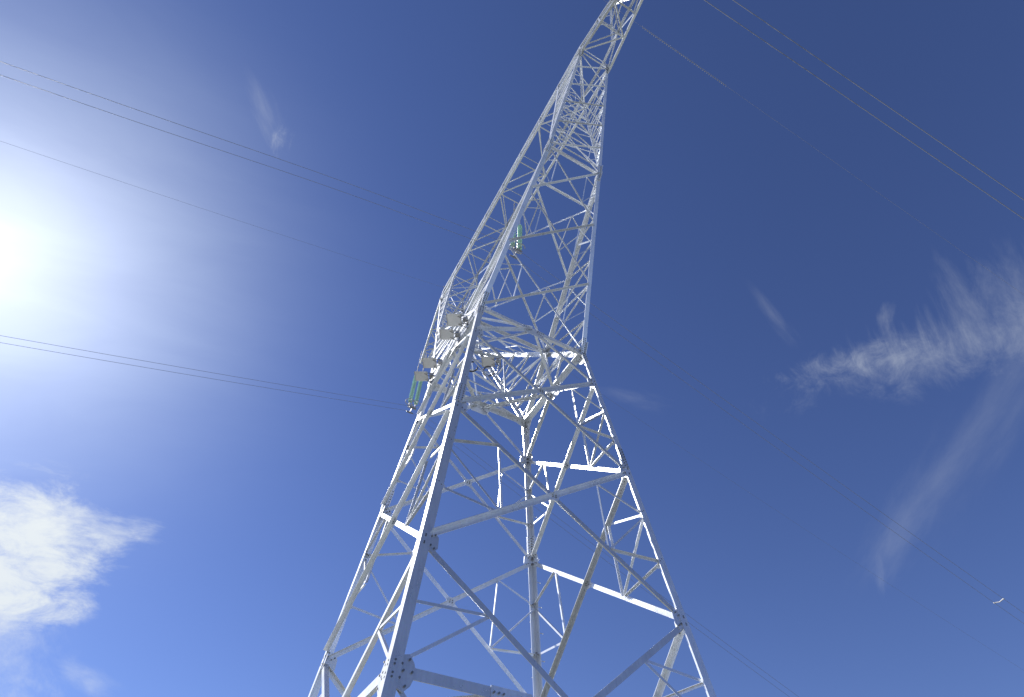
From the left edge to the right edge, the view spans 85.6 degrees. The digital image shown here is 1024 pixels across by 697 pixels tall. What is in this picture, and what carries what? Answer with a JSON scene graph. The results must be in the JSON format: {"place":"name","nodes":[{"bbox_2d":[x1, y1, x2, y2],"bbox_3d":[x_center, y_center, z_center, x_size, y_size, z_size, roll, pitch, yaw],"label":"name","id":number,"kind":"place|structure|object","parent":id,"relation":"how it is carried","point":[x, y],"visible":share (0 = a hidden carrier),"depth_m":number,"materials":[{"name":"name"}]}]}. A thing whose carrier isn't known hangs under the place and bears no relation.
{"place":"outdoors","nodes":[
{"label":"outdoors","id":0,"kind":"place"},
{"bbox_2d":[0,61,1021,611],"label":"conductor cable","id":1,"kind":"object","parent":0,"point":[522,253],"visible":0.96,"depth_m":25.57,"materials":[{"name":"silver metal"}]},
{"bbox_2d":[0,0,1023,696],"label":"sky","id":2,"kind":"structure","parent":0,"point":[164,533],"materials":[{"name":"blue"}]},
{"bbox_2d":[1,75,1023,623],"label":"conductor cable","id":3,"kind":"object","parent":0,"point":[527,267],"visible":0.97,"depth_m":26.04,"materials":[{"name":"silver metal"}]},
{"bbox_2d":[733,0,1023,199],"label":"conductor cable","id":4,"kind":"object","parent":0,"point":[877,99],"visible":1,"depth_m":19.82,"materials":[{"name":"silver metal"}]},
{"bbox_3d":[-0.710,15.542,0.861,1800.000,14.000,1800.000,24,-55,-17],"label":"ground","id":5,"kind":"structure","parent":0,"visible":0},
{"bbox_2d":[308,0,716,696],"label":"transmission tower","id":6,"kind":"structure","parent":5,"relation":"on","point":[400,672],"depth_m":15.90,"materials":[{"name":"metal"}]},
{"bbox_2d":[0,342,787,695],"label":"conductor cable","id":7,"kind":"object","parent":6,"relation":"attached to","point":[356,402],"visible":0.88,"depth_m":31.70,"materials":[{"name":"silver metal"}]},
{"bbox_2d":[0,335,795,694],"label":"conductor cable","id":8,"kind":"object","parent":6,"relation":"attached to","point":[382,401],"visible":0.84,"depth_m":30.97,"materials":[{"name":"silver metal"}]},
{"bbox_2d":[405,352,426,413],"bbox_3d":[-6.067,1.994,35.672,0.931,5.705,0.583,24,-55,-17],"label":"insulator assembly","id":9,"kind":"object","parent":6,"relation":"hanging from","point":[416,400],"visible":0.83,"depth_m":34.55,"materials":[{"name":"green glass"}]},
{"bbox_2d":[414,371,433,381],"bbox_3d":[-3.149,1.070,20.145,0.807,0.387,0.468,0,-52,2],"label":"equipment panel","id":10,"kind":"object","parent":6,"relation":"attached to","point":[421,375],"visible":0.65,"depth_m":20.19,"materials":[{"name":"metal"}]},
{"bbox_2d":[422,357,442,370],"bbox_3d":[-2.795,0.570,19.741,0.827,0.397,0.508,0,-52,2],"label":"equipment panel","id":11,"kind":"object","parent":6,"relation":"attached to","point":[428,362],"visible":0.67,"depth_m":19.79,"materials":[{"name":"metal"}]},
{"bbox_2d":[439,329,459,341],"bbox_3d":[-2.085,-0.432,18.932,0.807,0.387,0.448,0,-52,2],"label":"equipment panel","id":12,"kind":"object","parent":6,"relation":"attached to","point":[446,334],"visible":0.92,"depth_m":18.99,"materials":[{"name":"metal"}]},
{"bbox_2d":[446,313,468,328],"bbox_3d":[-1.786,-0.903,18.551,0.827,0.398,0.548,0,-52,2],"label":"equipment panel","id":13,"kind":"object","parent":6,"relation":"attached to","point":[453,319],"visible":0.99,"depth_m":18.60,"materials":[{"name":"metal"}]},
{"bbox_2d":[482,366,494,376],"bbox_3d":[-0.851,0.771,19.764,0.386,0.323,0.475,-21,-55,17],"label":"coiled cable loop","id":14,"kind":"object","parent":6,"relation":"hanging from","point":[488,375],"visible":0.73,"depth_m":19.70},
{"bbox_2d":[481,356,501,369],"bbox_3d":[-0.690,0.526,19.652,0.787,0.411,0.507,0,-52,2],"label":"equipment panel","id":15,"kind":"object","parent":6,"relation":"attached to","point":[488,361],"visible":0.94,"depth_m":19.69,"materials":[{"name":"metal"}]},
{"bbox_2d":[1,141,1022,669],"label":"ground wire","id":16,"kind":"object","parent":6,"relation":"attached to","point":[485,315],"visible":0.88,"depth_m":42.40,"materials":[{"name":"silver metal"}]},
{"bbox_2d":[508,201,524,258],"bbox_3d":[0.231,-6.367,28.814,0.931,5.855,0.583,24,-55,-17],"label":"insulator assembly","id":17,"kind":"object","parent":6,"relation":"hanging from","point":[519,244],"visible":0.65,"depth_m":27.22,"materials":[{"name":"green glass"}]},
{"bbox_2d":[605,1,1023,294],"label":"ground wire","id":18,"kind":"object","parent":6,"relation":"attached to","point":[819,151],"visible":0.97,"depth_m":29.40,"materials":[{"name":"silver metal"}]},
{"bbox_2d":[643,28,725,86],"bbox_3d":[8.926,-15.128,28.643,5.178,1.403,0.093,24,-55,-17],"label":"spiral damper","id":19,"kind":"object","parent":18,"relation":"attached to","point":[685,58],"visible":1,"depth_m":28.65,"materials":[{"name":"metal"}]},
{"bbox_3d":[6.026,-15.001,21.772,0.931,5.975,0.583,24,-55,-17],"label":"insulator assembly","id":20,"kind":"object","parent":6,"relation":"hanging from","visible":0},
{"bbox_2d":[704,0,1023,218],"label":"conductor cable","id":21,"kind":"object","parent":20,"relation":"hanging from","point":[863,108],"visible":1,"depth_m":20.07,"materials":[{"name":"silver metal"}]}
]}

